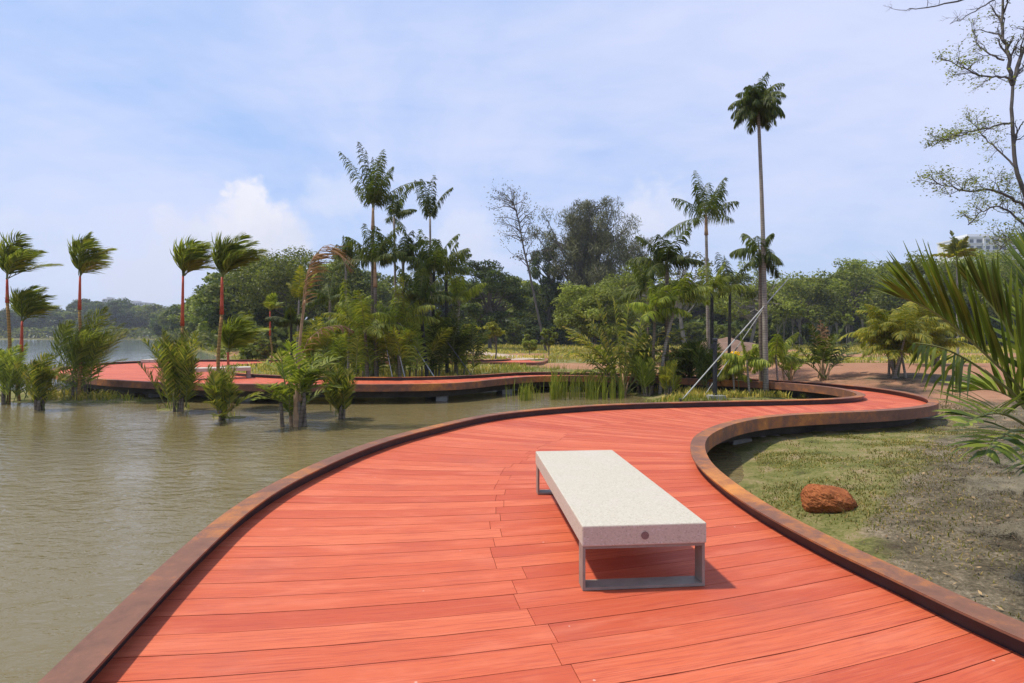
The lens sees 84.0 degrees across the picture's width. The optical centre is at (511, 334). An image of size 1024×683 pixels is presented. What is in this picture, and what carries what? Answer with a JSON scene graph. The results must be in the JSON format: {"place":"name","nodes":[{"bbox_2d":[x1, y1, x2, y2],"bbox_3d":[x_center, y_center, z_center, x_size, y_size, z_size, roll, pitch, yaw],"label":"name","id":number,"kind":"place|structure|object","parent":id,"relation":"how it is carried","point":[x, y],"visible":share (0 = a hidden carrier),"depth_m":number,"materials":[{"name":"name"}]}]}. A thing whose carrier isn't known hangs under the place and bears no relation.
{"place":"outdoors","nodes":[
{"label":"outdoors","id":0,"kind":"place"},
{"bbox_2d":[0,340,743,682],"bbox_3d":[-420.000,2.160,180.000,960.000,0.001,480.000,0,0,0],"label":"water","id":1,"kind":"structure","parent":0,"point":[106,510],"depth_m":8.87,"materials":[{"name":"liquid"}]},
{"bbox_2d":[10,352,69,410],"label":"clumping palm","id":2,"kind":"object","parent":1,"relation":"in","point":[42,376],"visible":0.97,"depth_m":16.28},
{"bbox_2d":[46,305,135,400],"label":"clumping palm","id":3,"kind":"object","parent":1,"relation":"in","point":[93,350],"visible":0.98,"depth_m":18.57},
{"bbox_2d":[137,328,204,411],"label":"clumping palm","id":4,"kind":"object","parent":1,"relation":"in","point":[178,369],"visible":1,"depth_m":15.81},
{"bbox_2d":[196,362,264,420],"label":"clumping palm","id":5,"kind":"object","parent":1,"relation":"in","point":[220,388],"visible":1,"depth_m":14.37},
{"bbox_2d":[221,311,269,410],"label":"palm","id":6,"kind":"object","parent":1,"relation":"in","point":[237,333],"visible":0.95,"depth_m":16.12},
{"bbox_2d":[249,244,354,426],"bbox_3d":[-4.859,0.099,13.494,2.381,4.551,1.874,0,0,0],"label":"clumping palm","id":7,"kind":"object","parent":1,"relation":"on","point":[294,403],"visible":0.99,"depth_m":13.39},
{"bbox_2d":[319,364,357,418],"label":"clumping palm","id":8,"kind":"object","parent":1,"relation":"on","point":[339,399],"visible":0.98,"depth_m":14.50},
{"bbox_2d":[505,362,626,400],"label":"reeds","id":9,"kind":"object","parent":1,"relation":"on","point":[561,390],"visible":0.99,"depth_m":19.23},
{"bbox_2d":[0,336,1023,621],"bbox_3d":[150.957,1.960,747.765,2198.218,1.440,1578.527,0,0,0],"label":"ground","id":10,"kind":"structure","parent":0,"point":[870,374],"depth_m":7.74,"materials":[{"name":"plant"}]},
{"bbox_2d":[0,308,24,336],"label":"tree","id":11,"kind":"object","parent":10,"relation":"on","point":[3,319],"visible":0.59,"depth_m":285.41,"materials":[{"name":"green plant"}]},
{"bbox_2d":[0,338,58,403],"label":"clumping palm","id":12,"kind":"object","parent":10,"relation":"on","point":[8,373],"visible":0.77,"depth_m":17.72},
{"bbox_2d":[0,228,62,402],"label":"palm","id":13,"kind":"object","parent":10,"relation":"on","point":[13,258],"visible":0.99,"depth_m":17.96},
{"bbox_2d":[6,285,60,400],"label":"palm","id":14,"kind":"object","parent":10,"relation":"on","point":[34,303],"visible":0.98,"depth_m":18.37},
{"bbox_2d":[34,309,61,336],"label":"tree","id":15,"kind":"object","parent":10,"relation":"on","point":[52,321],"visible":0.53,"depth_m":293.05,"materials":[{"name":"green plant"}]},
{"bbox_2d":[40,311,83,331],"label":"tree","id":16,"kind":"object","parent":10,"relation":"on","point":[66,314],"visible":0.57,"depth_m":297.25,"materials":[{"name":"green plant"}]},
{"bbox_2d":[67,232,117,398],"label":"palm","id":17,"kind":"object","parent":10,"relation":"on","point":[86,258],"visible":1,"depth_m":18.52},
{"bbox_2d":[0,321,187,341],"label":"undergrowth","id":18,"kind":"object","parent":10,"relation":"on","point":[146,331],"visible":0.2,"depth_m":276.34,"materials":[{"name":"green plant"}]},
{"bbox_2d":[90,299,138,334],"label":"tree","id":19,"kind":"object","parent":10,"relation":"on","point":[116,309],"visible":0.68,"depth_m":284.00,"materials":[{"name":"green plant"}]},
{"bbox_2d":[121,304,155,336],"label":"tree","id":20,"kind":"object","parent":10,"relation":"on","point":[137,321],"visible":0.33,"depth_m":294.76,"materials":[{"name":"green plant"}]},
{"bbox_2d":[134,303,169,335],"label":"tree","id":21,"kind":"object","parent":10,"relation":"on","point":[150,307],"visible":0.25,"depth_m":292.04,"materials":[{"name":"green plant"}]},
{"bbox_2d":[170,236,216,344],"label":"palm","id":22,"kind":"object","parent":10,"relation":"on","point":[190,257],"visible":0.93,"depth_m":16.65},
{"bbox_2d":[188,271,232,334],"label":"tree","id":23,"kind":"object","parent":10,"relation":"on","point":[198,300],"visible":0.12,"depth_m":72.02,"materials":[{"name":"green plant"}]},
{"bbox_2d":[193,269,236,322],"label":"tree","id":24,"kind":"object","parent":10,"relation":"on","point":[213,313],"visible":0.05,"depth_m":71.20,"materials":[{"name":"green plant"}]},
{"bbox_2d":[211,230,269,413],"bbox_3d":[-7.335,-0.269,15.430,1.564,4.969,1.876,0,0,0],"label":"palm","id":25,"kind":"object","parent":10,"relation":"on","point":[229,256],"visible":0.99,"depth_m":15.15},
{"bbox_2d":[216,344,270,359],"bbox_3d":[-19.133,1.506,40.232,3.190,1.812,2.856,0,0,0],"label":"shrub","id":26,"kind":"object","parent":10,"relation":"on","point":[245,353],"visible":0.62,"depth_m":39.36,"materials":[{"name":"green plant"}]},
{"bbox_2d":[171,320,337,353],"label":"undergrowth","id":27,"kind":"object","parent":10,"relation":"on","point":[279,335],"visible":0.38,"depth_m":60.84,"materials":[{"name":"green plant"}]},
{"bbox_2d":[203,257,316,327],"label":"tree","id":28,"kind":"object","parent":10,"relation":"on","point":[259,317],"visible":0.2,"depth_m":64.03,"materials":[{"name":"green plant"}]},
{"bbox_2d":[255,338,276,359],"bbox_3d":[-15.596,1.087,36.042,1.339,1.789,1.153,0,0,28],"label":"shrub","id":29,"kind":"object","parent":10,"relation":"on","point":[264,353],"visible":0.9,"depth_m":35.79,"materials":[{"name":"green plant"}]},
{"bbox_2d":[264,292,283,364],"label":"palm","id":30,"kind":"object","parent":10,"relation":"on","point":[271,303],"visible":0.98,"depth_m":28.94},
{"bbox_2d":[264,306,311,375],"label":"palm","id":31,"kind":"object","parent":10,"relation":"on","point":[291,319],"visible":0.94,"depth_m":23.38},
{"bbox_2d":[223,245,370,345],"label":"tree","id":32,"kind":"object","parent":10,"relation":"on","point":[249,280],"visible":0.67,"depth_m":59.11,"materials":[{"name":"green plant"}]},
{"bbox_2d":[286,266,316,362],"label":"palm","id":33,"kind":"object","parent":10,"relation":"on","point":[296,288],"visible":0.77,"depth_m":24.88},
{"bbox_2d":[294,316,342,370],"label":"clumping palm","id":34,"kind":"object","parent":10,"relation":"on","point":[324,340],"visible":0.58,"depth_m":25.26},
{"bbox_2d":[300,272,352,369],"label":"palm","id":35,"kind":"object","parent":10,"relation":"on","point":[322,298],"visible":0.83,"depth_m":26.84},
{"bbox_2d":[314,323,360,374],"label":"clumping palm","id":36,"kind":"object","parent":10,"relation":"on","point":[336,349],"visible":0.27,"depth_m":24.30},
{"bbox_2d":[324,279,371,375],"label":"palm","id":37,"kind":"object","parent":10,"relation":"on","point":[342,307],"visible":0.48,"depth_m":23.09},
{"bbox_2d":[316,265,381,317],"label":"tree","id":38,"kind":"object","parent":10,"relation":"on","point":[365,284],"visible":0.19,"depth_m":63.91,"materials":[{"name":"green plant"}]},
{"bbox_2d":[330,235,374,366],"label":"palm","id":39,"kind":"object","parent":10,"relation":"on","point":[351,253],"visible":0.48,"depth_m":26.89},
{"bbox_2d":[321,290,405,376],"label":"palm","id":40,"kind":"object","parent":10,"relation":"on","point":[358,309],"visible":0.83,"depth_m":21.94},
{"bbox_2d":[333,223,406,376],"bbox_3d":[-5.665,-1.234,22.861,2.967,6.606,2.511,0,0,0],"label":"palm","id":41,"kind":"object","parent":10,"relation":"on","point":[382,255],"visible":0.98,"depth_m":22.54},
{"bbox_2d":[336,312,408,376],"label":"clumping palm","id":42,"kind":"object","parent":10,"relation":"on","point":[357,347],"visible":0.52,"depth_m":22.42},
{"bbox_2d":[338,142,430,376],"bbox_3d":[-5.127,-2.836,23.314,3.374,9.820,3.234,0,0,0],"label":"palm","id":43,"kind":"object","parent":10,"relation":"on","point":[373,195],"visible":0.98,"depth_m":23.27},
{"bbox_2d":[365,281,408,312],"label":"tree","id":44,"kind":"object","parent":10,"relation":"on","point":[385,292],"visible":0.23,"depth_m":92.47,"materials":[{"name":"green plant"}]},
{"bbox_2d":[383,187,416,374],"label":"palm","id":45,"kind":"object","parent":10,"relation":"on","point":[398,212],"visible":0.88,"depth_m":24.96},
{"bbox_2d":[374,230,428,376],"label":"palm","id":46,"kind":"object","parent":10,"relation":"on","point":[404,246],"visible":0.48,"depth_m":24.75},
{"bbox_2d":[365,276,439,376],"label":"palm","id":47,"kind":"object","parent":10,"relation":"on","point":[387,316],"visible":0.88,"depth_m":22.40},
{"bbox_2d":[362,307,454,376],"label":"clumping palm","id":48,"kind":"object","parent":10,"relation":"on","point":[408,352],"visible":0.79,"depth_m":22.31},
{"bbox_2d":[393,262,453,376],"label":"palm","id":49,"kind":"object","parent":10,"relation":"on","point":[421,293],"visible":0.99,"depth_m":22.85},
{"bbox_2d":[414,175,452,361],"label":"palm","id":50,"kind":"object","parent":10,"relation":"on","point":[429,210],"visible":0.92,"depth_m":25.46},
{"bbox_2d":[401,229,470,375],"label":"palm","id":51,"kind":"object","parent":10,"relation":"on","point":[431,260],"visible":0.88,"depth_m":23.85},
{"bbox_2d":[422,284,464,324],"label":"tree","id":52,"kind":"object","parent":10,"relation":"on","point":[442,306],"visible":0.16,"depth_m":97.45,"materials":[{"name":"green plant"}]},
{"bbox_2d":[412,301,485,375],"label":"clumping palm","id":53,"kind":"object","parent":10,"relation":"on","point":[444,353],"visible":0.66,"depth_m":23.86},
{"bbox_2d":[421,238,476,373],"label":"palm","id":54,"kind":"object","parent":10,"relation":"on","point":[467,257],"visible":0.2,"depth_m":24.95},
{"bbox_2d":[100,361,803,418],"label":"bank grass","id":55,"kind":"structure","parent":10,"relation":"on","point":[684,399],"depth_m":18.53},
{"bbox_2d":[436,268,486,374],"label":"palm","id":56,"kind":"object","parent":10,"relation":"on","point":[464,295],"visible":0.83,"depth_m":25.35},
{"bbox_2d":[441,318,490,375],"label":"clumping palm","id":57,"kind":"object","parent":10,"relation":"on","point":[462,354],"visible":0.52,"depth_m":24.78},
{"bbox_2d":[444,259,531,348],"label":"tree","id":58,"kind":"object","parent":10,"relation":"on","point":[511,292],"visible":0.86,"depth_m":64.89,"materials":[{"name":"green plant"}]},
{"bbox_2d":[483,321,505,358],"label":"sapling","id":59,"kind":"object","parent":10,"relation":"on","point":[496,332],"visible":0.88,"depth_m":39.81,"materials":[{"name":"green plant"}]},
{"bbox_2d":[502,321,529,344],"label":"tree","id":60,"kind":"object","parent":10,"relation":"on","point":[514,336],"visible":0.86,"depth_m":80.08,"materials":[{"name":"green plant"}]},
{"bbox_2d":[486,178,556,350],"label":"tree","id":61,"kind":"object","parent":10,"relation":"on","point":[512,203],"visible":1,"depth_m":59.89,"materials":[{"name":"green plant"}]},
{"bbox_2d":[27,342,1020,401],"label":"field grass","id":62,"kind":"structure","parent":10,"relation":"on","point":[520,349],"depth_m":33.18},
{"bbox_2d":[507,280,553,321],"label":"tree","id":63,"kind":"object","parent":10,"relation":"on","point":[531,313],"visible":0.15,"depth_m":93.07,"materials":[{"name":"green plant"}]},
{"bbox_2d":[38,358,1023,682],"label":"boardwalk","id":64,"kind":"structure","parent":10,"relation":"on","point":[446,552],"depth_m":3.82,"materials":[{"name":"red wood planks"},{"name":"rusted steel"},{"name":"concrete"}]},
{"bbox_2d":[536,450,705,590],"bbox_3d":[0.765,1.444,4.888,0.830,0.423,2.384,0,0,-5],"label":"bench","id":65,"kind":"object","parent":64,"relation":"on","point":[606,499],"visible":1,"depth_m":4.00,"materials":[{"name":"stone"}]},
{"bbox_2d":[525,243,566,321],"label":"tree","id":66,"kind":"object","parent":10,"relation":"on","point":[549,291],"visible":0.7,"depth_m":86.73,"materials":[{"name":"green plant"}]},
{"bbox_2d":[540,326,558,354],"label":"shrub","id":67,"kind":"object","parent":10,"relation":"on","point":[548,341],"visible":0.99,"depth_m":45.74,"materials":[{"name":"green plant"}]},
{"bbox_2d":[527,195,648,343],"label":"tree","id":68,"kind":"object","parent":10,"relation":"on","point":[587,246],"visible":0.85,"depth_m":81.07,"materials":[{"name":"green plant"}]},
{"bbox_2d":[550,278,639,353],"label":"tree","id":69,"kind":"object","parent":10,"relation":"on","point":[606,294],"visible":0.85,"depth_m":50.58,"materials":[{"name":"green plant"}]},
{"bbox_2d":[556,293,691,395],"bbox_3d":[3.960,0.328,20.356,4.818,4.089,2.180,0,0,0],"label":"clumping palm","id":70,"kind":"object","parent":10,"relation":"on","point":[621,349],"visible":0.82,"depth_m":20.33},
{"bbox_2d":[615,333,660,393],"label":"clumping palm","id":71,"kind":"object","parent":10,"relation":"on","point":[647,335],"visible":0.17,"depth_m":21.08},
{"bbox_2d":[614,226,663,289],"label":"tree","id":72,"kind":"object","parent":10,"relation":"on","point":[635,255],"visible":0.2,"depth_m":89.88,"materials":[{"name":"green plant"}]},
{"bbox_2d":[623,355,657,396],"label":"clumping palm","id":73,"kind":"object","parent":10,"relation":"on","point":[646,372],"visible":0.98,"depth_m":19.66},
{"bbox_2d":[600,255,681,334],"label":"tree","id":74,"kind":"object","parent":10,"relation":"on","point":[627,281],"visible":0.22,"depth_m":64.53,"materials":[{"name":"green plant"}]},
{"bbox_2d":[615,257,682,340],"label":"palm","id":75,"kind":"object","parent":10,"relation":"on","point":[640,289],"visible":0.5,"depth_m":22.05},
{"bbox_2d":[629,279,691,394],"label":"palm","id":76,"kind":"object","parent":10,"relation":"on","point":[654,298],"visible":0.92,"depth_m":19.79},
{"bbox_2d":[305,315,1015,345],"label":"undergrowth","id":77,"kind":"object","parent":10,"relation":"on","point":[504,340],"visible":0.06,"depth_m":91.13,"materials":[{"name":"green plant"}]},
{"bbox_2d":[625,227,704,386],"bbox_3d":[5.537,-0.799,20.452,2.407,5.894,2.264,0,0,-16],"label":"palm","id":78,"kind":"object","parent":10,"relation":"on","point":[660,258],"visible":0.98,"depth_m":20.30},
{"bbox_2d":[658,360,681,394],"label":"clumping palm","id":79,"kind":"object","parent":10,"relation":"on","point":[669,377],"visible":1,"depth_m":19.23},
{"bbox_2d":[656,272,713,393],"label":"palm","id":80,"kind":"object","parent":10,"relation":"on","point":[688,293],"visible":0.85,"depth_m":19.65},
{"bbox_2d":[669,340,702,377],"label":"clumping palm","id":81,"kind":"object","parent":10,"relation":"on","point":[687,365],"visible":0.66,"depth_m":20.89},
{"bbox_2d":[659,250,715,343],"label":"tree","id":82,"kind":"object","parent":10,"relation":"on","point":[682,274],"visible":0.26,"depth_m":79.81,"materials":[{"name":"green plant"}]},
{"bbox_2d":[678,321,705,342],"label":"tree","id":83,"kind":"object","parent":10,"relation":"on","point":[695,334],"visible":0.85,"depth_m":85.38,"materials":[{"name":"green plant"}]},
{"bbox_2d":[672,287,727,338],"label":"tree","id":84,"kind":"object","parent":10,"relation":"on","point":[696,313],"visible":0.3,"depth_m":99.75,"materials":[{"name":"green plant"}]},
{"bbox_2d":[662,170,738,352],"bbox_3d":[8.239,-2.556,24.025,3.356,9.202,3.980,0,0,0],"label":"palm","id":85,"kind":"object","parent":10,"relation":"on","point":[713,204],"visible":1,"depth_m":23.94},
{"bbox_2d":[691,338,725,390],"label":"clumping palm","id":86,"kind":"object","parent":10,"relation":"on","point":[704,360],"visible":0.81,"depth_m":19.46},
{"bbox_2d":[677,262,753,376],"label":"palm","id":87,"kind":"object","parent":10,"relation":"on","point":[721,287],"visible":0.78,"depth_m":22.44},
{"bbox_2d":[706,338,725,399],"bbox_3d":[6.422,1.097,18.000,0.520,2.004,0.520,0,0,0],"label":"lamp post","id":88,"kind":"object","parent":10,"relation":"on","point":[714,344],"visible":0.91,"depth_m":17.94,"materials":[{"name":"metal"}]},
{"bbox_2d":[710,363,751,389],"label":"palm","id":89,"kind":"object","parent":10,"relation":"on","point":[724,374],"visible":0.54,"depth_m":19.17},
{"bbox_2d":[695,252,777,352],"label":"palm","id":90,"kind":"object","parent":10,"relation":"on","point":[736,279],"visible":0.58,"depth_m":25.21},
{"bbox_2d":[701,337,771,350],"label":"soil mound","id":91,"kind":"object","parent":10,"relation":"on","point":[723,342],"visible":0.23,"depth_m":58.95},
{"bbox_2d":[702,284,772,328],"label":"tree","id":92,"kind":"object","parent":10,"relation":"on","point":[740,319],"visible":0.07,"depth_m":96.43,"materials":[{"name":"green plant"}]},
{"bbox_2d":[722,334,771,393],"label":"palm","id":93,"kind":"object","parent":10,"relation":"on","point":[750,358],"visible":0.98,"depth_m":18.29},
{"bbox_2d":[709,260,793,342],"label":"tree","id":94,"kind":"object","parent":10,"relation":"on","point":[748,306],"visible":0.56,"depth_m":70.67,"materials":[{"name":"green plant"}]},
{"bbox_2d":[729,233,783,391],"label":"palm","id":95,"kind":"object","parent":10,"relation":"on","point":[767,258],"visible":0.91,"depth_m":18.85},
{"bbox_2d":[728,72,786,392],"bbox_3d":[7.983,-3.169,18.628,1.800,10.674,1.793,0,0,0],"label":"palm","id":96,"kind":"object","parent":10,"relation":"on","point":[757,106],"visible":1,"depth_m":18.52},
{"bbox_2d":[751,332,802,379],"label":"palm","id":97,"kind":"object","parent":10,"relation":"on","point":[781,348],"visible":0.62,"depth_m":19.35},
{"bbox_2d":[768,322,794,342],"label":"tree","id":98,"kind":"object","parent":10,"relation":"on","point":[788,330],"visible":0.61,"depth_m":83.51,"materials":[{"name":"green plant"}]},
{"bbox_2d":[773,352,811,380],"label":"clumping palm","id":99,"kind":"object","parent":10,"relation":"on","point":[790,368],"visible":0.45,"depth_m":22.39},
{"bbox_2d":[767,275,845,345],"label":"tree","id":100,"kind":"object","parent":10,"relation":"on","point":[820,296],"visible":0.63,"depth_m":82.09,"materials":[{"name":"green plant"}]},
{"bbox_2d":[787,320,860,380],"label":"clumping palm","id":101,"kind":"object","parent":10,"relation":"on","point":[823,351],"visible":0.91,"depth_m":21.40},
{"bbox_2d":[800,484,857,512],"bbox_3d":[3.650,1.948,6.540,0.588,0.478,0.497,0,0,0],"label":"boulder","id":102,"kind":"object","parent":10,"relation":"on","point":[817,498],"visible":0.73,"depth_m":6.40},
{"bbox_2d":[786,258,903,344],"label":"tree","id":103,"kind":"object","parent":10,"relation":"on","point":[845,284],"visible":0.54,"depth_m":85.39,"materials":[{"name":"green plant"}]},
{"bbox_2d":[674,399,1023,617],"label":"lawn grass","id":104,"kind":"structure","parent":10,"relation":"on","point":[846,436],"depth_m":7.58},
{"bbox_2d":[837,298,942,378],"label":"clumping palm","id":105,"kind":"object","parent":10,"relation":"on","point":[897,332],"visible":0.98,"depth_m":19.69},
{"bbox_2d":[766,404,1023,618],"bbox_3d":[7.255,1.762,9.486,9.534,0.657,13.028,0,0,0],"label":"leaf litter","id":106,"kind":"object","parent":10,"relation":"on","point":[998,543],"visible":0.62,"depth_m":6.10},
{"bbox_2d":[855,250,969,311],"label":"tree","id":107,"kind":"object","parent":10,"relation":"on","point":[907,268],"visible":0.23,"depth_m":83.41,"materials":[{"name":"green plant"}]},
{"bbox_2d":[858,228,1023,476],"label":"palm","id":108,"kind":"object","parent":10,"relation":"on","point":[987,285],"visible":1,"depth_m":4.44,"materials":[{"name":"plant"}]},
{"bbox_2d":[910,297,976,364],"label":"clumping palm","id":109,"kind":"object","parent":10,"relation":"on","point":[939,339],"visible":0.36,"depth_m":24.15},
{"bbox_2d":[885,0,1023,256],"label":"tree","id":110,"kind":"object","parent":10,"relation":"on","point":[1011,78],"visible":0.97,"depth_m":12.45,"materials":[{"name":"green plant"}]},
{"bbox_2d":[930,230,979,355],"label":"palm","id":111,"kind":"object","parent":10,"relation":"on","point":[957,246],"visible":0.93,"depth_m":41.97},
{"bbox_2d":[905,455,1023,603],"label":"ground netting","id":112,"kind":"object","parent":10,"relation":"on","point":[1019,491],"visible":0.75,"depth_m":6.35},
{"bbox_2d":[923,246,1021,315],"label":"tree","id":113,"kind":"object","parent":10,"relation":"on","point":[985,255],"visible":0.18,"depth_m":87.74,"materials":[{"name":"green plant"}]},
{"bbox_2d":[936,234,1023,264],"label":"apartment building","id":114,"kind":"structure","parent":10,"relation":"on","point":[976,241],"depth_m":260.00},
{"bbox_2d":[972,256,1023,319],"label":"tree","id":115,"kind":"object","parent":10,"relation":"on","point":[980,296],"visible":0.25,"depth_m":77.94,"materials":[{"name":"green plant"}]},
{"bbox_2d":[0,0,1023,319],"label":"sky","id":116,"kind":"structure","parent":0,"point":[141,126],"materials":[{"name":"blue"}]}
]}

